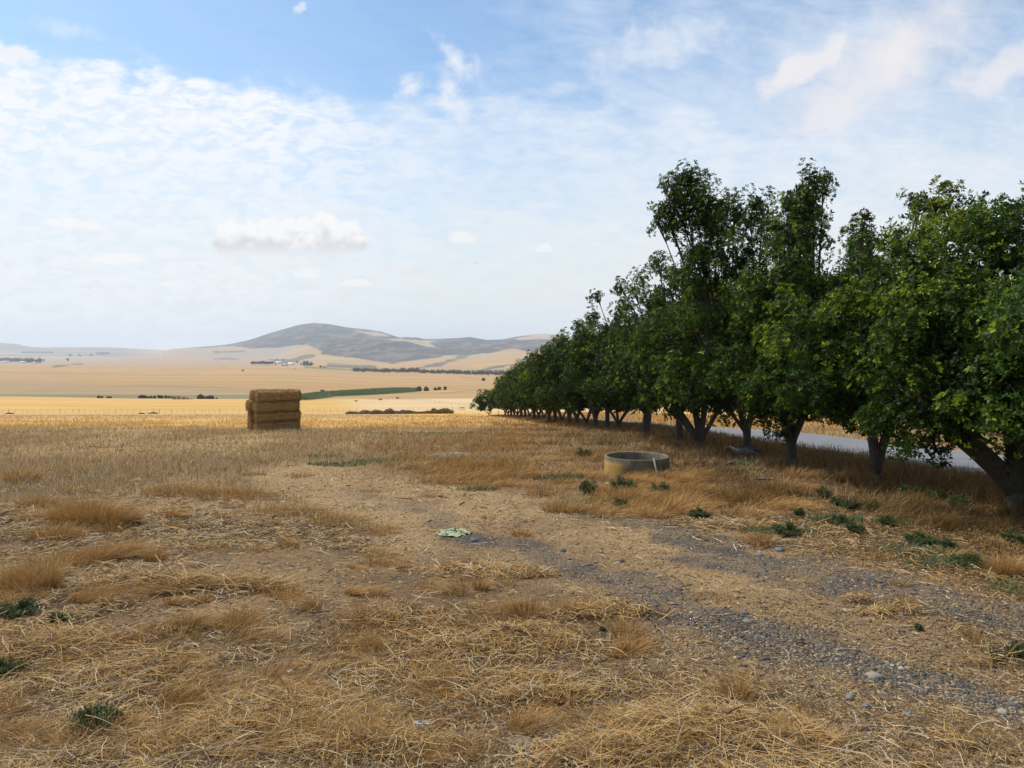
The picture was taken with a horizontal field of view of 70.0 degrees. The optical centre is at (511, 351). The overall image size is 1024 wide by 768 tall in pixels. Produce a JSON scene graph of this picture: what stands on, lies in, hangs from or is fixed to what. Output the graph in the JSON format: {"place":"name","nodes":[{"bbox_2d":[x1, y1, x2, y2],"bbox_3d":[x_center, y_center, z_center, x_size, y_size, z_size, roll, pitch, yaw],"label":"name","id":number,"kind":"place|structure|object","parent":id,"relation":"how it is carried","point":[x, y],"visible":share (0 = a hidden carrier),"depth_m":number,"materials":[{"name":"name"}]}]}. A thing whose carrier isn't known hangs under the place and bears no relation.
{"place":"outdoors","nodes":[
{"label":"outdoors","id":0,"kind":"place"},
{"bbox_2d":[0,323,1023,767],"bbox_3d":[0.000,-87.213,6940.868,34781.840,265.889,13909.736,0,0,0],"label":"ground","id":1,"kind":"structure","parent":0,"point":[230,377],"depth_m":9.81,"materials":[{"name":"beige plant"}]},
{"bbox_2d":[0,657,25,676],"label":"weed","id":2,"kind":"object","parent":1,"relation":"on","point":[8,666],"visible":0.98,"depth_m":4.64,"materials":[{"name":"green plant"}]},
{"bbox_2d":[0,596,42,619],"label":"weed","id":3,"kind":"object","parent":1,"relation":"on","point":[18,609],"visible":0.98,"depth_m":5.64,"materials":[{"name":"green plant"}]},
{"bbox_2d":[47,611,68,626],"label":"weed","id":4,"kind":"object","parent":1,"relation":"on","point":[61,618],"visible":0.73,"depth_m":5.45,"materials":[{"name":"green plant"}]},
{"bbox_2d":[59,700,123,735],"bbox_3d":[-2.235,1.931,3.878,0.317,0.154,0.291,0,0,44],"label":"weed","id":5,"kind":"object","parent":1,"relation":"on","point":[106,708],"visible":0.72,"depth_m":3.85,"materials":[{"name":"green plant"}]},
{"bbox_2d":[246,420,254,431],"bbox_3d":[-11.038,3.316,33.428,2.134,0.705,0.890,0,1,-32],"label":"hay bale","id":6,"kind":"object","parent":1,"relation":"on","point":[249,425],"visible":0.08,"depth_m":32.74,"materials":[{"name":"plant"}]},
{"bbox_2d":[246,412,253,420],"bbox_3d":[-11.027,2.881,33.464,2.126,0.686,0.933,0,-1,-32],"label":"hay bale","id":7,"kind":"object","parent":6,"relation":"on","point":[250,417],"visible":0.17,"depth_m":32.76,"materials":[{"name":"plant"}]},
{"bbox_2d":[245,398,254,412],"bbox_3d":[-11.094,2.419,33.368,2.134,0.705,0.890,1,1,-34],"label":"hay bale","id":8,"kind":"object","parent":7,"relation":"on","point":[248,405],"visible":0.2,"depth_m":32.67,"materials":[{"name":"plant"}]},
{"bbox_2d":[248,388,294,400],"bbox_3d":[-10.949,1.985,33.491,2.126,0.686,0.933,1,-1,-33],"label":"hay bale","id":9,"kind":"object","parent":8,"relation":"on","point":[252,395],"visible":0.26,"depth_m":33.08,"materials":[{"name":"plant"}]},
{"bbox_2d":[8,406,501,412],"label":"wire fence","id":10,"kind":"object","parent":1,"relation":"on","point":[242,411],"visible":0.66,"depth_m":231.59,"materials":[{"name":"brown metal"}]},
{"bbox_2d":[253,420,300,431],"bbox_3d":[-10.572,3.334,32.890,2.122,0.669,0.922,0,-1,-32],"label":"hay bale","id":11,"kind":"object","parent":1,"relation":"on","point":[278,425],"visible":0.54,"depth_m":32.57,"materials":[{"name":"plant"}]},
{"bbox_2d":[253,410,301,422],"bbox_3d":[-10.554,2.888,32.929,2.123,0.700,0.913,0,1,-32],"label":"hay bale","id":12,"kind":"object","parent":11,"relation":"on","point":[280,416],"visible":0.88,"depth_m":32.59,"materials":[{"name":"plant"}]},
{"bbox_2d":[252,400,300,413],"bbox_3d":[-10.587,2.438,32.857,2.121,0.669,0.921,-1,0,-33],"label":"hay bale","id":13,"kind":"object","parent":12,"relation":"on","point":[269,407],"visible":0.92,"depth_m":32.53,"materials":[{"name":"plant"}]},
{"bbox_2d":[254,388,301,402],"bbox_3d":[-10.535,1.992,32.917,2.123,0.700,0.913,-1,0,-32],"label":"hay bale","id":14,"kind":"object","parent":13,"relation":"on","point":[262,396],"visible":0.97,"depth_m":32.60,"materials":[{"name":"plant"}]},
{"bbox_2d":[300,387,417,399],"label":"reeds","id":15,"kind":"object","parent":1,"relation":"on","point":[325,394],"visible":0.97,"depth_m":490.96,"materials":[{"name":"green plant"}]},
{"bbox_2d":[345,408,453,413],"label":"brushwood bank","id":16,"kind":"structure","parent":1,"relation":"on","point":[403,411],"depth_m":160.96,"materials":[{"name":"plant"}]},
{"bbox_2d":[415,720,430,727],"bbox_3d":[-0.480,1.993,3.926,0.105,0.028,0.079,0,0,0],"label":"plastic scrap","id":17,"kind":"object","parent":1,"relation":"on","point":[426,723],"visible":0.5,"depth_m":3.92,"materials":[{"name":"plastic"}]},
{"bbox_2d":[436,528,472,536],"bbox_3d":[-0.723,2.224,9.061,0.449,0.060,0.334,0,0,15],"label":"crumpled cloth","id":18,"kind":"object","parent":1,"relation":"on","point":[453,532],"visible":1,"depth_m":9.01,"materials":[{"name":"green fabric"}]},
{"bbox_2d":[470,537,477,541],"bbox_3d":[-0.449,2.241,8.693,0.105,0.070,0.109,0,0,0],"label":"stone","id":19,"kind":"object","parent":1,"relation":"on","point":[473,539],"visible":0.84,"depth_m":8.66,"materials":[{"name":"grey stone"}]},
{"bbox_2d":[469,389,492,414],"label":"tree","id":20,"kind":"object","parent":1,"relation":"on","point":[482,402],"visible":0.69,"depth_m":111.24,"materials":[{"name":"green plant"}]},
{"bbox_2d":[488,376,507,414],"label":"fig tree","id":21,"kind":"object","parent":1,"relation":"on","point":[492,397],"visible":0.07,"depth_m":90.83,"materials":[{"name":"green plant"}]},
{"bbox_2d":[487,376,509,414],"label":"fig tree","id":22,"kind":"object","parent":1,"relation":"on","point":[491,400],"visible":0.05,"depth_m":85.76,"materials":[{"name":"green plant"}]},
{"bbox_2d":[493,379,511,415],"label":"fig tree","id":23,"kind":"object","parent":1,"relation":"on","point":[498,403],"visible":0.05,"depth_m":81.67,"materials":[{"name":"green plant"}]},
{"bbox_2d":[494,375,515,414],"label":"fig tree","id":24,"kind":"object","parent":1,"relation":"on","point":[502,403],"visible":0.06,"depth_m":80.01,"materials":[{"name":"green plant"}]},
{"bbox_2d":[0,414,1015,528],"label":"stubble","id":25,"kind":"object","parent":1,"relation":"on","point":[329,435],"visible":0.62,"depth_m":20.93,"materials":[{"name":"beige plant"}]},
{"bbox_2d":[494,361,524,415],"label":"fig tree","id":26,"kind":"object","parent":1,"relation":"on","point":[503,396],"visible":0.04,"depth_m":72.58,"materials":[{"name":"green plant"}]},
{"bbox_2d":[0,460,1023,767],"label":"grass tuft","id":27,"kind":"object","parent":1,"relation":"on","point":[18,580],"visible":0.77,"depth_m":5.79,"materials":[{"name":"plant"}]},
{"bbox_2d":[0,550,1023,767],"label":"loose straw","id":28,"kind":"object","parent":1,"relation":"on","point":[634,740],"visible":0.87,"depth_m":4.12,"materials":[{"name":"beige plant"}]},
{"bbox_2d":[493,374,530,415],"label":"fig tree","id":29,"kind":"object","parent":1,"relation":"on","point":[498,383],"visible":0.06,"depth_m":76.06,"materials":[{"name":"green plant"}]},
{"bbox_2d":[0,427,1023,767],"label":"straw","id":30,"kind":"object","parent":1,"relation":"on","point":[132,703],"visible":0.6,"depth_m":4.71,"materials":[{"name":"beige plant"}]},
{"bbox_2d":[0,452,1023,767],"bbox_3d":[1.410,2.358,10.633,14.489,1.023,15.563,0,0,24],"label":"gravel","id":31,"kind":"structure","parent":1,"relation":"on","point":[900,681],"depth_m":5.44,"materials":[{"name":"grey gravel"}]},
{"bbox_2d":[500,364,526,415],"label":"fig tree","id":32,"kind":"object","parent":1,"relation":"on","point":[506,379],"visible":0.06,"depth_m":69.61,"materials":[{"name":"green plant"}]},
{"bbox_2d":[500,365,531,416],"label":"fig tree","id":33,"kind":"object","parent":1,"relation":"on","point":[508,384],"visible":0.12,"depth_m":66.97,"materials":[{"name":"green plant"}]},
{"bbox_2d":[505,736,535,751],"bbox_3d":[0.047,1.989,3.671,0.147,0.071,0.150,0,0,-14],"label":"stone slab","id":34,"kind":"object","parent":1,"relation":"on","point":[515,739],"depth_m":3.67,"materials":[{"name":"beige stone"}]},
{"bbox_2d":[504,363,547,417],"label":"fig tree","id":35,"kind":"object","parent":1,"relation":"on","point":[516,387],"visible":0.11,"depth_m":60.40,"materials":[{"name":"green plant"}]},
{"bbox_2d":[511,362,540,417],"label":"fig tree","id":36,"kind":"object","parent":1,"relation":"on","point":[520,403],"visible":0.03,"depth_m":59.72,"materials":[{"name":"green plant"}]},
{"bbox_2d":[514,371,546,417],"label":"fig tree","id":37,"kind":"object","parent":1,"relation":"on","point":[532,405],"visible":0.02,"depth_m":57.97,"materials":[{"name":"green plant"}]},
{"bbox_2d":[517,353,561,420],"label":"fig tree","id":38,"kind":"object","parent":1,"relation":"on","point":[548,412],"visible":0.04,"depth_m":53.23,"materials":[{"name":"green plant"}]},
{"bbox_2d":[518,343,563,421],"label":"fig tree","id":39,"kind":"object","parent":1,"relation":"on","point":[529,384],"visible":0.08,"depth_m":50.01,"materials":[{"name":"green plant"}]},
{"bbox_2d":[526,376,565,421],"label":"fig tree","id":40,"kind":"object","parent":1,"relation":"on","point":[557,409],"visible":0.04,"depth_m":48.92,"materials":[{"name":"green plant"}]},
{"bbox_2d":[529,334,585,422],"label":"fig tree","id":41,"kind":"object","parent":1,"relation":"on","point":[537,373],"visible":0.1,"depth_m":44.66,"materials":[{"name":"green plant"}]},
{"bbox_2d":[532,336,603,423],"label":"fig tree","id":42,"kind":"object","parent":1,"relation":"on","point":[547,354],"visible":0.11,"depth_m":42.77,"materials":[{"name":"green plant"}]},
{"bbox_2d":[547,344,603,423],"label":"fig tree","id":43,"kind":"object","parent":1,"relation":"on","point":[553,397],"visible":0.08,"depth_m":40.24,"materials":[{"name":"green plant"}]},
{"bbox_2d":[543,319,623,426],"bbox_3d":[4.316,1.250,37.445,5.176,5.838,4.810,0,0,-13],"label":"fig tree","id":44,"kind":"object","parent":1,"relation":"on","point":[554,372],"visible":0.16,"depth_m":37.18,"materials":[{"name":"green plant"}]},
{"bbox_2d":[576,447,592,458],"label":"weed","id":45,"kind":"object","parent":1,"relation":"on","point":[581,451],"visible":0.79,"depth_m":19.01,"materials":[{"name":"green plant"}]},
{"bbox_2d":[578,479,597,494],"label":"weed","id":46,"kind":"object","parent":1,"relation":"on","point":[586,486],"visible":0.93,"depth_m":12.29,"materials":[{"name":"green plant"}]},
{"bbox_2d":[557,320,636,427],"bbox_3d":[4.538,1.109,34.735,4.987,5.632,4.915,0,0,-42],"label":"fig tree","id":47,"kind":"object","parent":1,"relation":"on","point":[569,383],"visible":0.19,"depth_m":34.11,"materials":[{"name":"green plant"}]},
{"bbox_2d":[599,626,606,632],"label":"weed","id":48,"kind":"object","parent":1,"relation":"on","point":[602,629],"visible":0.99,"depth_m":5.39,"materials":[{"name":"green plant"}]},
{"bbox_2d":[570,332,645,428],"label":"fig tree","id":49,"kind":"object","parent":1,"relation":"on","point":[587,383],"visible":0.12,"depth_m":32.34,"materials":[{"name":"green plant"}]},
{"bbox_2d":[570,288,669,434],"bbox_3d":[5.521,0.501,29.274,5.189,6.180,5.329,0,0,-13],"label":"fig tree","id":50,"kind":"object","parent":1,"relation":"on","point":[627,393],"visible":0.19,"depth_m":29.01,"materials":[{"name":"green plant"}]},
{"bbox_2d":[610,496,629,508],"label":"weed","id":51,"kind":"object","parent":1,"relation":"on","point":[624,500],"visible":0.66,"depth_m":10.83,"materials":[{"name":"green plant"}]},
{"bbox_2d":[608,475,636,489],"bbox_3d":[1.938,2.287,12.575,0.460,0.345,0.467,0,0,-30],"label":"weed","id":52,"kind":"object","parent":1,"relation":"on","point":[619,482],"visible":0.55,"depth_m":12.58,"materials":[{"name":"green plant"}]},
{"bbox_2d":[604,451,669,476],"bbox_3d":[2.660,2.503,15.597,1.372,0.603,1.373,0,0,0],"label":"concrete ring","id":53,"kind":"object","parent":1,"relation":"on","point":[619,462],"visible":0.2,"depth_m":15.17,"materials":[{"name":"concrete"}]},
{"bbox_2d":[649,481,669,491],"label":"weed","id":54,"kind":"object","parent":1,"relation":"on","point":[662,486],"visible":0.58,"depth_m":12.30,"materials":[{"name":"green plant"}]},
{"bbox_2d":[601,265,722,441],"bbox_3d":[5.655,0.120,24.986,4.979,6.539,4.816,0,0,0],"label":"fig tree","id":55,"kind":"object","parent":1,"relation":"on","point":[622,359],"visible":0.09,"depth_m":25.51,"materials":[{"name":"green plant"}]},
{"bbox_2d":[619,246,750,447],"bbox_3d":[5.904,-0.020,23.067,5.198,6.570,4.459,0,0,0],"label":"fig tree","id":56,"kind":"object","parent":1,"relation":"on","point":[646,329],"visible":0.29,"depth_m":22.35,"materials":[{"name":"green plant"}]},
{"bbox_2d":[358,412,1023,533],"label":"orange grass","id":57,"kind":"structure","parent":1,"relation":"on","point":[466,466],"depth_m":14.77,"materials":[{"name":"plant"}]},
{"bbox_2d":[688,507,712,517],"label":"weed","id":58,"kind":"object","parent":1,"relation":"on","point":[699,513],"visible":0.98,"depth_m":9.99,"materials":[{"name":"green plant"}]},
{"bbox_2d":[644,159,809,455],"bbox_3d":[6.205,-0.989,19.331,5.494,8.116,4.840,0,0,0],"label":"fig tree","id":59,"kind":"object","parent":1,"relation":"on","point":[686,375],"visible":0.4,"depth_m":18.78,"materials":[{"name":"green plant"}]},
{"bbox_2d":[726,446,756,459],"bbox_3d":[5.564,2.492,17.832,0.820,0.405,0.190,0,0,-3],"label":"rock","id":60,"kind":"object","parent":1,"relation":"on","point":[743,451],"visible":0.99,"depth_m":17.78,"materials":[{"name":"grey stone"}]},
{"bbox_2d":[743,618,751,623],"bbox_3d":[1.788,2.046,5.551,0.060,0.047,0.073,0,0,-40],"label":"stone","id":61,"kind":"object","parent":1,"relation":"on","point":[748,621],"visible":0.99,"depth_m":5.53,"materials":[{"name":"beige stone"}]},
{"bbox_2d":[734,440,763,451],"bbox_3d":[6.217,2.558,19.236,0.820,0.502,0.190,0,0,5],"label":"ibis","id":62,"kind":"object","parent":1,"relation":"on","point":[751,447],"visible":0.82,"depth_m":19.17,"materials":[{"name":"grey"}]},
{"bbox_2d":[487,411,1023,534],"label":"verge grass","id":63,"kind":"structure","parent":1,"relation":"on","point":[803,450],"depth_m":17.63,"materials":[{"name":"plant"}]},
{"bbox_2d":[751,496,764,502],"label":"weed","id":64,"kind":"object","parent":1,"relation":"on","point":[757,498],"visible":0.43,"depth_m":11.29,"materials":[{"name":"green plant"}]},
{"bbox_2d":[774,547,784,551],"bbox_3d":[2.987,2.210,8.158,0.118,0.066,0.105,0,0,-44],"label":"stone","id":65,"kind":"object","parent":1,"relation":"on","point":[778,549],"visible":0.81,"depth_m":8.13,"materials":[{"name":"grey stone"}]},
{"bbox_2d":[772,520,800,537],"bbox_3d":[3.339,2.160,8.885,0.371,0.236,0.414,0,0,14],"label":"weed","id":66,"kind":"object","parent":1,"relation":"on","point":[789,529],"visible":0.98,"depth_m":8.87,"materials":[{"name":"green plant"}]},
{"bbox_2d":[793,508,806,516],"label":"weed","id":67,"kind":"object","parent":1,"relation":"on","point":[797,512],"visible":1,"depth_m":9.99,"materials":[{"name":"green plant"}]},
{"bbox_2d":[702,157,899,464],"bbox_3d":[6.602,-0.823,16.952,4.423,7.410,4.766,0,0,0],"label":"fig tree","id":68,"kind":"object","parent":1,"relation":"on","point":[749,295],"visible":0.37,"depth_m":16.41,"materials":[{"name":"green plant"}]},
{"bbox_2d":[597,430,1023,599],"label":"fallen leaves","id":69,"kind":"object","parent":1,"relation":"on","point":[979,534],"depth_m":8.70,"materials":[{"name":"brown plant"}]},
{"bbox_2d":[815,485,832,498],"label":"weed","id":70,"kind":"object","parent":1,"relation":"on","point":[827,493],"visible":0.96,"depth_m":11.95,"materials":[{"name":"green plant"}]},
{"bbox_2d":[823,513,853,524],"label":"weed","id":71,"kind":"object","parent":1,"relation":"on","point":[841,518],"visible":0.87,"depth_m":9.47,"materials":[{"name":"green plant"}]},
{"bbox_2d":[830,496,846,506],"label":"weed","id":72,"kind":"object","parent":1,"relation":"on","point":[834,500],"visible":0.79,"depth_m":10.96,"materials":[{"name":"green plant"}]},
{"bbox_2d":[845,694,853,699],"bbox_3d":[1.958,2.008,4.242,0.043,0.042,0.049,0,0,40],"label":"stone","id":73,"kind":"object","parent":1,"relation":"on","point":[849,696],"visible":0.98,"depth_m":4.23,"materials":[{"name":"grey stone"}]},
{"bbox_2d":[841,498,862,510],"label":"weed","id":74,"kind":"object","parent":1,"relation":"on","point":[851,505],"visible":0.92,"depth_m":10.49,"materials":[{"name":"green plant"}]},
{"bbox_2d":[843,520,866,534],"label":"weed","id":75,"kind":"object","parent":1,"relation":"on","point":[852,527],"visible":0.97,"depth_m":8.94,"materials":[{"name":"green plant"}]},
{"bbox_2d":[864,500,882,510],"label":"weed","id":76,"kind":"object","parent":1,"relation":"on","point":[873,505],"visible":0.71,"depth_m":10.42,"materials":[{"name":"green plant"}]},
{"bbox_2d":[750,174,999,481],"bbox_3d":[6.829,-0.236,13.849,4.907,5.946,4.336,0,0,0],"label":"fig tree","id":77,"kind":"object","parent":1,"relation":"on","point":[825,350],"visible":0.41,"depth_m":13.14,"materials":[{"name":"green plant"}]},
{"bbox_2d":[866,672,883,678],"bbox_3d":[2.272,2.029,4.580,0.099,0.054,0.095,0,0,0],"label":"stone","id":78,"kind":"object","parent":1,"relation":"on","point":[871,675],"visible":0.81,"depth_m":4.55,"materials":[{"name":"beige stone"}]},
{"bbox_2d":[878,514,898,526],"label":"weed","id":79,"kind":"object","parent":1,"relation":"on","point":[884,520],"visible":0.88,"depth_m":9.31,"materials":[{"name":"green plant"}]},
{"bbox_2d":[897,484,921,496],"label":"weed","id":80,"kind":"object","parent":1,"relation":"on","point":[903,487],"visible":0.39,"depth_m":11.79,"materials":[{"name":"green plant"}]},
{"bbox_2d":[902,710,918,717],"bbox_3d":[2.182,1.982,3.999,0.086,0.026,0.093,0,0,38],"label":"stone","id":81,"kind":"object","parent":1,"relation":"on","point":[909,714],"visible":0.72,"depth_m":3.99,"materials":[{"name":"grey stone"}]},
{"bbox_2d":[914,623,924,630],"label":"weed","id":82,"kind":"object","parent":1,"relation":"on","point":[918,627],"visible":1,"depth_m":5.39,"materials":[{"name":"green plant"}]},
{"bbox_2d":[903,530,942,545],"bbox_3d":[4.739,2.151,8.418,0.436,0.182,0.418,0,0,8],"label":"weed","id":83,"kind":"object","parent":1,"relation":"on","point":[919,537],"visible":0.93,"depth_m":8.38,"materials":[{"name":"green plant"}]},
{"bbox_2d":[897,724,956,738],"bbox_3d":[2.128,1.946,3.753,0.023,0.047,0.284,0,0,-43],"label":"straw stalk","id":84,"kind":"object","parent":1,"relation":"on","point":[919,727],"visible":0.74,"depth_m":3.79,"materials":[{"name":"beige plant"}]},
{"bbox_2d":[839,180,1023,513],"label":"fig tree","id":85,"kind":"object","parent":1,"relation":"on","point":[933,324],"visible":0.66,"depth_m":10.09,"materials":[{"name":"green plant"}]},
{"bbox_2d":[922,488,949,502],"bbox_3d":[6.544,2.233,11.347,0.356,0.267,0.374,0,0,2],"label":"weed","id":86,"kind":"object","parent":1,"relation":"on","point":[930,493],"visible":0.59,"depth_m":11.26,"materials":[{"name":"green plant"}]},
{"bbox_2d":[937,536,957,549],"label":"weed","id":87,"kind":"object","parent":1,"relation":"on","point":[950,543],"visible":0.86,"depth_m":8.15,"materials":[{"name":"green plant"}]},
{"bbox_2d":[946,492,973,507],"bbox_3d":[6.483,2.172,10.623,0.374,0.279,0.421,0,0,-5],"label":"weed","id":88,"kind":"object","parent":1,"relation":"on","point":[960,497],"visible":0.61,"depth_m":10.60,"materials":[{"name":"green plant"}]},
{"bbox_2d":[944,551,995,571],"bbox_3d":[4.510,2.075,7.231,0.439,0.222,0.388,0,0,-10],"label":"weed","id":89,"kind":"object","parent":1,"relation":"on","point":[966,558],"visible":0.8,"depth_m":7.22,"materials":[{"name":"green plant"}]},
{"bbox_2d":[963,264,1023,446],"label":"fig tree","id":90,"kind":"object","parent":1,"relation":"on","point":[1007,355],"visible":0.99,"depth_m":8.42,"materials":[{"name":"green plant"}]},
{"bbox_2d":[986,649,1006,662],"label":"weed","id":91,"kind":"object","parent":1,"relation":"on","point":[1002,657],"visible":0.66,"depth_m":4.88,"materials":[{"name":"green plant"}]},
{"bbox_2d":[997,708,1007,714],"bbox_3d":[2.728,2.004,4.066,0.050,0.045,0.057,0,0,38],"label":"stone","id":92,"kind":"object","parent":1,"relation":"on","point":[1002,711],"visible":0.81,"depth_m":4.06,"materials":[{"name":"beige stone"}]},
{"bbox_2d":[999,529,1023,543],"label":"weed","id":93,"kind":"object","parent":1,"relation":"on","point":[1013,538],"visible":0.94,"depth_m":8.40,"materials":[{"name":"green plant"}]},
{"bbox_2d":[1002,640,1023,659],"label":"weed","id":94,"kind":"object","parent":1,"relation":"on","point":[1019,647],"visible":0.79,"depth_m":4.90,"materials":[{"name":"green plant"}]},
{"bbox_2d":[0,0,1023,349],"label":"sky","id":95,"kind":"structure","parent":0,"point":[174,174],"materials":[{"name":"blue"}]},
{"bbox_2d":[306,430,1023,598],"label":"green grass","id":96,"kind":"structure","parent":0,"point":[769,531],"depth_m":9.19,"materials":[{"name":"green plant"}]},
{"bbox_2d":[581,418,1004,473],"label":"road","id":97,"kind":"structure","parent":0,"point":[960,457],"depth_m":24.84,"materials":[{"name":"grey asphalt"}]}
]}

